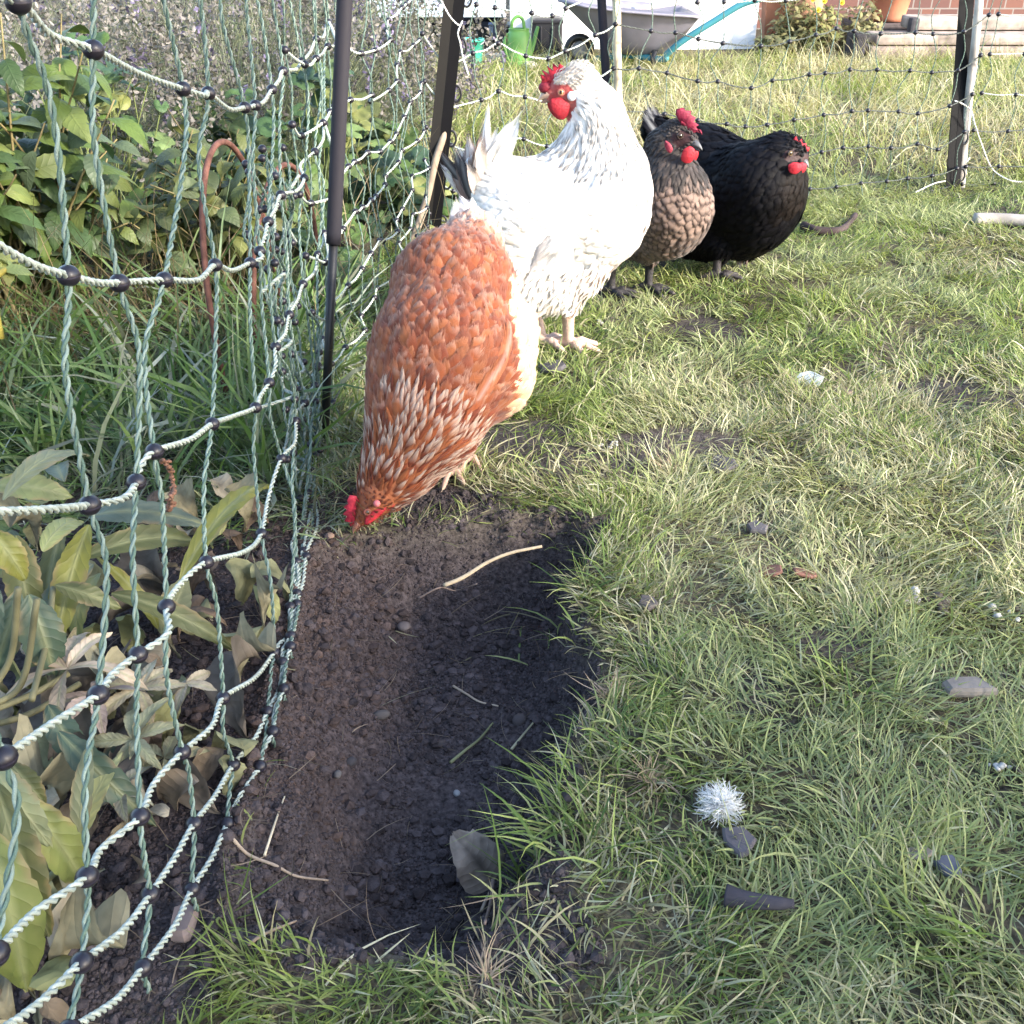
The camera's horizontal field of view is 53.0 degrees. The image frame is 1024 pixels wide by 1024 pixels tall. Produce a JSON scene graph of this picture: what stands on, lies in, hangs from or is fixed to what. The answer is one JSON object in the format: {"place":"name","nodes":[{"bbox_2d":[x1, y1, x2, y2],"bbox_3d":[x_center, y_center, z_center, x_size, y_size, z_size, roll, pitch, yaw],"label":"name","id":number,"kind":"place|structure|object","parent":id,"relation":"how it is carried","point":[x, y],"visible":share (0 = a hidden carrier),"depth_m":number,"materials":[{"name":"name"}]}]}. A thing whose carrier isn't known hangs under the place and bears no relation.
{"place":"outdoors","nodes":[
{"label":"outdoors","id":0,"kind":"place"},
{"bbox_2d":[0,164,416,562],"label":"tall grass","id":1,"kind":"structure","parent":0,"point":[115,422],"depth_m":1.34,"materials":[{"name":"plant"}]},
{"bbox_2d":[0,252,33,338],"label":"leaf","id":2,"kind":"object","parent":1,"relation":"on","point":[10,268],"visible":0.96,"depth_m":1.21,"materials":[{"name":"yellow plant"}]},
{"bbox_2d":[164,477,197,517],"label":"dead leaf","id":3,"kind":"object","parent":1,"relation":"on","point":[184,497],"visible":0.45,"depth_m":1.06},
{"bbox_2d":[224,473,257,532],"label":"dead leaf","id":4,"kind":"object","parent":1,"relation":"on","point":[245,511],"visible":0.66,"depth_m":1.07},
{"bbox_2d":[0,0,1023,1023],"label":"ground","id":5,"kind":"structure","parent":0,"point":[441,798],"depth_m":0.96,"materials":[{"name":"soil"}]},
{"bbox_2d":[0,974,15,1019],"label":"dead leaf","id":6,"kind":"object","parent":5,"relation":"on","point":[7,1009],"visible":0.54,"depth_m":0.60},
{"bbox_2d":[0,493,41,552],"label":"dead leaf","id":7,"kind":"object","parent":5,"relation":"on","point":[34,521],"visible":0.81,"depth_m":1.04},
{"bbox_2d":[0,463,81,543],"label":"weed patch","id":8,"kind":"object","parent":5,"relation":"on","point":[4,526],"visible":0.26,"depth_m":1.17,"materials":[{"name":"green plant"}]},
{"bbox_2d":[10,686,73,758],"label":"dead leaf","id":9,"kind":"object","parent":5,"relation":"on","point":[36,720],"visible":0.18,"depth_m":0.81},
{"bbox_2d":[23,955,75,992],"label":"dead leaf","id":10,"kind":"object","parent":5,"relation":"on","point":[49,974],"visible":0.77,"depth_m":0.58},
{"bbox_2d":[39,997,68,1023],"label":"dead leaf","id":11,"kind":"object","parent":5,"relation":"on","point":[55,1010],"visible":0.81,"depth_m":0.59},
{"bbox_2d":[0,13,149,351],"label":"leafy shrub","id":12,"kind":"object","parent":5,"relation":"on","point":[31,164],"visible":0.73,"depth_m":1.51,"materials":[{"name":"green plant"}]},
{"bbox_2d":[0,704,156,991],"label":"hellebore plant","id":13,"kind":"object","parent":5,"relation":"on","point":[50,834],"visible":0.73,"depth_m":0.59,"materials":[{"name":"green plant"}]},
{"bbox_2d":[94,697,185,780],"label":"withered leaf","id":14,"kind":"object","parent":13,"relation":"attached to","point":[111,739],"visible":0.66,"depth_m":0.74,"materials":[{"name":"plant"}]},
{"bbox_2d":[32,887,129,1023],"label":"dead leaf","id":15,"kind":"object","parent":5,"relation":"on","point":[109,916],"visible":0.62,"depth_m":0.61,"materials":[{"name":"plant"}]},
{"bbox_2d":[47,707,126,759],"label":"dead leaf","id":16,"kind":"object","parent":5,"relation":"on","point":[82,718],"visible":0.22,"depth_m":0.77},
{"bbox_2d":[103,658,187,722],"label":"withered leaf","id":17,"kind":"object","parent":16,"relation":"on","point":[151,678],"visible":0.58,"depth_m":0.80,"materials":[{"name":"plant"}]},
{"bbox_2d":[54,731,140,772],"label":"dead leaf","id":18,"kind":"object","parent":5,"relation":"on","point":[126,765],"visible":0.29,"depth_m":0.73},
{"bbox_2d":[7,632,147,709],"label":"withered leaf","id":19,"kind":"object","parent":18,"relation":"on","point":[78,646],"visible":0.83,"depth_m":0.76,"materials":[{"name":"plant"}]},
{"bbox_2d":[66,639,131,691],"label":"dead leaf","id":20,"kind":"object","parent":5,"relation":"on","point":[85,676],"visible":0.29,"depth_m":0.85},
{"bbox_2d":[12,31,188,256],"bbox_3d":[-0.805,-0.704,1.989,0.501,0.412,0.291,6,31,10],"label":"cranesbill plant","id":21,"kind":"object","parent":5,"relation":"on","point":[123,102],"visible":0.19,"depth_m":1.95,"materials":[{"name":"green plant"}]},
{"bbox_2d":[0,0,203,147],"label":"lavender bush","id":22,"kind":"object","parent":5,"relation":"on","point":[77,17],"visible":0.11,"depth_m":2.73,"materials":[{"name":"grey plant"}]},
{"bbox_2d":[116,614,145,651],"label":"dead leaf","id":23,"kind":"object","parent":5,"relation":"on","point":[126,624],"visible":0.66,"depth_m":0.92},
{"bbox_2d":[0,0,269,222],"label":"lavender bush","id":24,"kind":"object","parent":5,"relation":"on","point":[131,59],"visible":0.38,"depth_m":2.12,"materials":[{"name":"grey plant"}]},
{"bbox_2d":[0,449,269,725],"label":"hellebore plant","id":25,"kind":"object","parent":5,"relation":"on","point":[54,594],"visible":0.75,"depth_m":0.84,"materials":[{"name":"green plant"}]},
{"bbox_2d":[64,677,152,732],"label":"withered leaf","id":26,"kind":"object","parent":25,"relation":"attached to","point":[73,698],"visible":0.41,"depth_m":0.75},
{"bbox_2d":[118,548,169,594],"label":"dead leaf","id":27,"kind":"object","parent":5,"relation":"on","point":[149,559],"visible":0.34,"depth_m":0.99,"materials":[{"name":"plant"}]},
{"bbox_2d":[148,675,189,739],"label":"dead leaf","id":28,"kind":"object","parent":5,"relation":"on","point":[156,696],"visible":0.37,"depth_m":0.83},
{"bbox_2d":[162,669,216,713],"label":"withered leaf","id":29,"kind":"object","parent":28,"relation":"on","point":[196,679],"visible":0.83,"depth_m":0.81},
{"bbox_2d":[144,736,209,775],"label":"withered leaf","id":30,"kind":"object","parent":5,"relation":"on","point":[169,744],"visible":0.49,"depth_m":0.78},
{"bbox_2d":[170,904,198,942],"bbox_3d":[-0.212,0.265,0.662,0.016,0.014,0.025,0,30,0],"label":"slate chip","id":31,"kind":"object","parent":5,"relation":"on","point":[180,934],"visible":0.77,"depth_m":0.66,"materials":[{"name":"stone"}]},
{"bbox_2d":[154,742,221,814],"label":"dead leaf","id":32,"kind":"object","parent":5,"relation":"on","point":[202,795],"visible":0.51,"depth_m":0.75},
{"bbox_2d":[156,768,198,810],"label":"dead leaf","id":33,"kind":"object","parent":32,"relation":"on","point":[173,785],"visible":0.91,"depth_m":0.74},
{"bbox_2d":[114,108,288,314],"bbox_3d":[-0.519,-0.512,1.754,0.295,0.335,0.294,-8,31,-14],"label":"leafy shrub","id":34,"kind":"object","parent":5,"relation":"on","point":[235,197],"visible":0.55,"depth_m":1.69,"materials":[{"name":"green plant"}]},
{"bbox_2d":[192,746,223,780],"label":"dead leaf","id":35,"kind":"object","parent":5,"relation":"on","point":[206,764],"visible":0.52,"depth_m":0.78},
{"bbox_2d":[0,0,434,111],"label":"lavender bush","id":36,"kind":"object","parent":5,"relation":"on","point":[227,23],"visible":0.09,"depth_m":3.43,"materials":[{"name":"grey plant"}]},
{"bbox_2d":[116,83,327,196],"bbox_3d":[-0.654,-0.811,2.314,0.510,0.273,0.369,0,30,0],"label":"cranesbill plant","id":37,"kind":"object","parent":5,"relation":"on","point":[240,121],"visible":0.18,"depth_m":2.27,"materials":[{"name":"green plant"}]},
{"bbox_2d":[0,106,449,440],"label":"dead stalks","id":38,"kind":"object","parent":5,"relation":"on","point":[108,275],"visible":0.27,"depth_m":1.63,"materials":[{"name":"beige plant"}]},
{"bbox_2d":[203,635,260,738],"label":"dead leaf","id":39,"kind":"object","parent":5,"relation":"on","point":[235,658],"visible":0.84,"depth_m":0.83,"materials":[{"name":"plant"}]},
{"bbox_2d":[236,611,275,682],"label":"dead leaf","id":40,"kind":"object","parent":39,"relation":"on","point":[265,640],"visible":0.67,"depth_m":0.86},
{"bbox_2d":[211,730,258,756],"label":"dead leaf","id":41,"kind":"object","parent":5,"relation":"on","point":[245,746],"visible":0.88,"depth_m":0.78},
{"bbox_2d":[225,558,255,605],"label":"dead leaf","id":42,"kind":"object","parent":5,"relation":"on","point":[239,570],"visible":0.95,"depth_m":0.96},
{"bbox_2d":[199,139,285,397],"bbox_3d":[-0.392,-0.370,1.499,0.012,0.342,0.334,2,30,3],"label":"wire hoop","id":43,"kind":"object","parent":5,"relation":"on","point":[216,144],"visible":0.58,"depth_m":1.36,"materials":[{"name":"metal"}]},
{"bbox_2d":[139,147,369,264],"bbox_3d":[-0.517,-0.603,2.025,0.437,0.201,0.387,8,31,14],"label":"cranesbill plant","id":44,"kind":"object","parent":5,"relation":"on","point":[355,238],"visible":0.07,"depth_m":2.00,"materials":[{"name":"green plant"}]},
{"bbox_2d":[9,0,509,170],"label":"lavender bush","id":45,"kind":"object","parent":5,"relation":"on","point":[380,42],"visible":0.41,"depth_m":2.52,"materials":[{"name":"grey plant"}]},
{"bbox_2d":[252,553,286,628],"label":"dead leaf","id":46,"kind":"object","parent":5,"relation":"on","point":[263,591],"visible":0.86,"depth_m":0.93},
{"bbox_2d":[187,210,374,301],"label":"cranesbill plant","id":47,"kind":"object","parent":5,"relation":"on","point":[344,257],"visible":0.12,"depth_m":1.82,"materials":[{"name":"green plant"}]},
{"bbox_2d":[242,144,323,510],"bbox_3d":[-0.248,-0.206,1.126,0.045,0.386,0.210,0,30,0],"label":"folded netting","id":48,"kind":"object","parent":5,"relation":"on","point":[279,280],"visible":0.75,"depth_m":1.11,"materials":[{"name":"fabric"}]},
{"bbox_2d":[251,162,320,357],"bbox_3d":[-0.351,-0.405,1.616,0.028,0.286,0.339,4,30,6],"label":"wire hoop","id":49,"kind":"object","parent":5,"relation":"on","point":[254,269],"visible":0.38,"depth_m":1.51,"materials":[{"name":"metal"}]},
{"bbox_2d":[140,0,442,95],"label":"lavender bush","id":50,"kind":"object","parent":5,"relation":"on","point":[264,17],"visible":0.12,"depth_m":3.76,"materials":[{"name":"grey plant"}]},
{"bbox_2d":[45,496,593,1023],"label":"root fibres","id":51,"kind":"object","parent":5,"relation":"on","point":[377,780],"visible":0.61,"depth_m":0.82,"materials":[{"name":"beige plant"}]},
{"bbox_2d":[255,59,415,226],"bbox_3d":[-0.400,-0.767,2.167,0.402,0.344,0.264,0,30,0],"label":"cranesbill plant","id":52,"kind":"object","parent":5,"relation":"on","point":[361,113],"visible":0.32,"depth_m":2.13,"materials":[{"name":"green plant"}]},
{"bbox_2d":[321,0,352,442],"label":"fence post","id":53,"kind":"object","parent":5,"relation":"on","point":[343,24],"visible":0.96,"depth_m":1.18,"materials":[{"name":"plastic"}]},
{"bbox_2d":[0,0,334,1023],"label":"electric netting","id":54,"kind":"object","parent":53,"relation":"attached to","point":[86,878],"visible":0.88,"depth_m":0.61,"materials":[{"name":"green plastic"}]},
{"bbox_2d":[282,0,430,433],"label":"electric netting","id":55,"kind":"object","parent":53,"relation":"attached to","point":[292,124],"visible":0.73,"depth_m":1.49,"materials":[{"name":"fabric"}]},
{"bbox_2d":[200,0,489,148],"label":"lavender bush","id":56,"kind":"object","parent":5,"relation":"on","point":[432,73],"visible":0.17,"depth_m":2.86,"materials":[{"name":"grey plant"}]},
{"bbox_2d":[323,117,426,184],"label":"cranesbill plant","id":57,"kind":"object","parent":5,"relation":"on","point":[383,135],"visible":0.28,"depth_m":2.46,"materials":[{"name":"green plant"}]},
{"bbox_2d":[342,145,460,236],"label":"cranesbill plant","id":58,"kind":"object","parent":5,"relation":"on","point":[419,183],"visible":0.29,"depth_m":2.20,"materials":[{"name":"green plant"}]},
{"bbox_2d":[408,132,446,243],"bbox_3d":[-0.173,-0.644,2.086,0.124,0.250,0.018,-23,37,-34],"label":"bamboo cane","id":59,"kind":"object","parent":5,"relation":"on","point":[437,155],"visible":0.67,"depth_m":2.08,"materials":[{"name":"brown wood"}]},
{"bbox_2d":[370,0,506,48],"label":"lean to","id":60,"kind":"object","parent":5,"relation":"on","point":[488,13],"visible":0.29,"depth_m":5.13,"materials":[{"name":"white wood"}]},
{"bbox_2d":[343,192,540,533],"bbox_3d":[-0.060,-0.172,1.171,0.186,0.292,0.392,6,31,10],"label":"hen","id":61,"kind":"object","parent":5,"relation":"on","point":[452,350],"visible":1,"depth_m":1.07,"materials":[{"name":"orange"}]},
{"bbox_2d":[421,0,472,230],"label":"fence post","id":62,"kind":"object","parent":5,"relation":"on","point":[446,76],"visible":0.76,"depth_m":2.02,"materials":[{"name":"black plastic"}]},
{"bbox_2d":[420,0,619,224],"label":"electric netting","id":63,"kind":"object","parent":62,"relation":"attached to","point":[531,13],"visible":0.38,"depth_m":2.08,"materials":[{"name":"fabric"}]},
{"bbox_2d":[450,829,504,912],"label":"curled leaf","id":64,"kind":"object","parent":5,"relation":"on","point":[469,859],"visible":0.83,"depth_m":0.81,"materials":[{"name":"grey plant"}]},
{"bbox_2d":[440,925,533,1009],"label":"grass tuft","id":65,"kind":"object","parent":5,"relation":"on","point":[485,969],"visible":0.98,"depth_m":0.65,"materials":[{"name":"plant"}]},
{"bbox_2d":[503,14,539,66],"bbox_3d":[0.041,-2.111,4.599,0.166,0.211,0.096,0,30,0],"label":"watering can","id":66,"kind":"object","parent":5,"relation":"on","point":[519,36],"visible":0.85,"depth_m":4.58,"materials":[{"name":"plastic"}]},
{"bbox_2d":[438,59,653,356],"bbox_3d":[0.046,-0.429,1.488,0.312,0.421,0.134,0,30,0],"label":"hen","id":67,"kind":"object","parent":5,"relation":"on","point":[570,208],"visible":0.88,"depth_m":1.43,"materials":[{"name":"white"}]},
{"bbox_2d":[446,715,656,910],"bbox_3d":[0.015,0.249,0.757,0.163,0.162,0.160,0,30,0],"label":"grass tuft","id":68,"kind":"object","parent":5,"relation":"on","point":[534,839],"visible":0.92,"depth_m":0.74,"materials":[{"name":"plant"}]},
{"bbox_2d":[104,346,1023,1023],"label":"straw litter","id":69,"kind":"object","parent":5,"relation":"on","point":[696,752],"visible":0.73,"depth_m":0.83,"materials":[{"name":"beige plant"}]},
{"bbox_2d":[486,518,647,664],"bbox_3d":[0.066,0.103,1.044,0.163,0.154,0.128,17,34,26],"label":"grass tuft","id":70,"kind":"object","parent":5,"relation":"on","point":[591,592],"visible":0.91,"depth_m":1.02,"materials":[{"name":"plant"}]},
{"bbox_2d":[163,164,1023,1023],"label":"lawn grass","id":71,"kind":"structure","parent":5,"relation":"on","point":[597,398],"depth_m":0.97,"materials":[{"name":"plant"}]},
{"bbox_2d":[691,777,745,827],"bbox_3d":[0.154,0.217,0.759,0.041,0.040,0.041,0,30,0],"label":"down feather","id":72,"kind":"object","parent":71,"relation":"on","point":[730,804],"visible":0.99,"depth_m":0.76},
{"bbox_2d":[723,884,794,909],"bbox_3d":[0.164,0.260,0.682,0.045,0.014,0.015,9,31,15],"label":"wood stick","id":73,"kind":"object","parent":71,"relation":"on","point":[733,893],"visible":1,"depth_m":0.68,"materials":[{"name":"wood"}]},
{"bbox_2d":[515,679,680,790],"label":"grass tuft","id":74,"kind":"object","parent":5,"relation":"on","point":[619,752],"visible":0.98,"depth_m":0.80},
{"bbox_2d":[597,0,610,85],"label":"fence post","id":75,"kind":"object","parent":5,"relation":"on","point":[603,37],"visible":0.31,"depth_m":2.21,"materials":[{"name":"black plastic"}]},
{"bbox_2d":[612,0,622,100],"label":"bamboo cane","id":76,"kind":"object","parent":5,"relation":"on","point":[617,54],"visible":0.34,"depth_m":2.21,"materials":[{"name":"brown wood"}]},
{"bbox_2d":[510,0,758,49],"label":"garden wall","id":77,"kind":"structure","parent":5,"relation":"on","point":[740,25],"depth_m":5.21,"materials":[{"name":"stone"}]},
{"bbox_2d":[602,745,689,811],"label":"grass tuft","id":78,"kind":"object","parent":5,"relation":"on","point":[650,774],"visible":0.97,"depth_m":0.79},
{"bbox_2d":[596,108,714,301],"bbox_3d":[0.226,-0.536,1.761,0.167,0.332,0.356,-5,30,-9],"label":"hen","id":79,"kind":"object","parent":5,"relation":"on","point":[683,212],"visible":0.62,"depth_m":1.61,"materials":[{"name":"brown"}]},
{"bbox_2d":[557,0,760,64],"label":"wheelbarrow","id":80,"kind":"object","parent":5,"relation":"on","point":[686,19],"visible":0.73,"depth_m":4.39,"materials":[{"name":"plastic"}]},
{"bbox_2d":[640,102,809,283],"bbox_3d":[0.383,-0.586,1.890,0.183,0.289,0.359,-25,38,-37],"label":"hen","id":81,"kind":"object","parent":5,"relation":"on","point":[759,185],"visible":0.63,"depth_m":1.78,"materials":[{"name":"black"}]},
{"bbox_2d":[722,826,756,858],"bbox_3d":[0.162,0.234,0.734,0.020,0.008,0.028,-16,34,-25],"label":"slate chip","id":82,"kind":"object","parent":5,"relation":"on","point":[733,842],"visible":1,"depth_m":0.73,"materials":[{"name":"stone"}]},
{"bbox_2d":[748,32,797,56],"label":"flowering weed","id":83,"kind":"object","parent":5,"relation":"on","point":[766,39],"visible":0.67,"depth_m":4.93,"materials":[{"name":"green plant"}]},
{"bbox_2d":[760,0,785,38],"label":"brick wall","id":84,"kind":"structure","parent":5,"relation":"on","point":[768,12],"depth_m":5.28,"materials":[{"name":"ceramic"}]},
{"bbox_2d":[765,0,819,52],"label":"flowering weed","id":85,"kind":"object","parent":5,"relation":"on","point":[778,27],"visible":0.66,"depth_m":5.04,"materials":[{"name":"green plant"}]},
{"bbox_2d":[796,0,845,54],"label":"flowering weed","id":86,"kind":"object","parent":5,"relation":"on","point":[825,24],"visible":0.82,"depth_m":5.00,"materials":[{"name":"green plant"}]},
{"bbox_2d":[769,624,914,717],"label":"grass tuft","id":87,"kind":"object","parent":5,"relation":"on","point":[842,674],"visible":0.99,"depth_m":0.88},
{"bbox_2d":[833,0,883,51],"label":"flowering weed","id":88,"kind":"object","parent":5,"relation":"on","point":[866,24],"visible":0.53,"depth_m":5.08,"materials":[{"name":"green plant"}]},
{"bbox_2d":[826,828,1008,1010],"bbox_3d":[0.263,0.261,0.662,0.134,0.056,0.117,-9,31,-15],"label":"grass tuft","id":89,"kind":"object","parent":5,"relation":"on","point":[942,930],"visible":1,"depth_m":0.67,"materials":[{"name":"plant"}]},
{"bbox_2d":[864,43,1023,59],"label":"timber sleeper","id":90,"kind":"object","parent":5,"relation":"on","point":[943,48],"visible":0.25,"depth_m":4.86,"materials":[{"name":"brown wood"}]},
{"bbox_2d":[866,31,1023,44],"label":"timber sleeper","id":91,"kind":"object","parent":90,"relation":"on","point":[1002,36],"visible":0.54,"depth_m":4.87,"materials":[{"name":"brown wood"}]},
{"bbox_2d":[900,14,1023,29],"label":"timber sleeper","id":92,"kind":"object","parent":91,"relation":"on","point":[944,21],"visible":0.64,"depth_m":4.97,"materials":[{"name":"brown wood"}]},
{"bbox_2d":[945,0,973,189],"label":"fence post","id":93,"kind":"object","parent":5,"relation":"on","point":[957,121],"visible":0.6,"depth_m":2.48,"materials":[{"name":"black plastic"}]},
{"bbox_2d":[607,0,993,195],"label":"electric netting","id":94,"kind":"object","parent":93,"relation":"attached to","point":[675,32],"visible":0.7,"depth_m":2.32,"materials":[{"name":"fabric"}]},
{"bbox_2d":[960,0,1023,185],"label":"electric netting","id":95,"kind":"object","parent":93,"relation":"attached to","point":[1015,94],"visible":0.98,"depth_m":2.47,"materials":[{"name":"fabric"}]},
{"bbox_2d":[942,676,998,696],"bbox_3d":[0.388,0.148,0.871,0.042,0.014,0.018,3,30,5],"label":"bark chip","id":96,"kind":"object","parent":5,"relation":"on","point":[972,688],"visible":0.98,"depth_m":0.87,"materials":[{"name":"grey wood"}]},
{"bbox_2d":[960,0,983,187],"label":"bamboo cane","id":97,"kind":"object","parent":5,"relation":"on","point":[974,45],"visible":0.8,"depth_m":2.45,"materials":[{"name":"brown wood"}]},
{"bbox_2d":[972,213,1023,226],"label":"wood stick","id":98,"kind":"object","parent":5,"relation":"on","point":[1016,219],"visible":0.9,"depth_m":2.22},
{"bbox_2d":[531,15,563,52],"bbox_3d":[0.173,-2.391,5.141,0.158,0.161,0.215,0,30,0],"label":"storage box","id":99,"kind":"object","parent":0,"point":[544,37],"visible":0.66,"depth_m":5.05,"materials":[{"name":"plastic"}]},
{"bbox_2d":[185,21,1023,181],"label":"meadow grass","id":100,"kind":"structure","parent":0,"point":[741,64],"depth_m":3.57,"materials":[{"name":"plant"}]},
{"bbox_2d":[756,0,1023,28],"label":"brick wall","id":101,"kind":"structure","parent":0,"point":[952,6],"depth_m":6.21,"materials":[{"name":"brick"}]},
{"bbox_2d":[839,17,1023,39],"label":"stone ledge","id":102,"kind":"object","parent":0,"point":[892,26],"visible":0.13,"depth_m":5.22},
{"bbox_2d":[871,0,910,21],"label":"terracotta pot","id":103,"kind":"object","parent":102,"relation":"on","point":[898,9],"visible":0.69,"depth_m":5.25,"materials":[{"name":"ceramic"}]},
{"label":"dead leaf","id":104,"kind":"object","parent":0,"visible":0},
{"bbox_2d":[45,787,59,805],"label":"dead leaf","id":105,"kind":"object","parent":104,"relation":"on","point":[52,796],"visible":0.24,"depth_m":0.72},
{"bbox_2d":[12,714,74,809],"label":"dead leaf","id":106,"kind":"object","parent":105,"relation":"on","point":[58,774],"visible":0.51,"depth_m":0.71,"materials":[{"name":"plant"}]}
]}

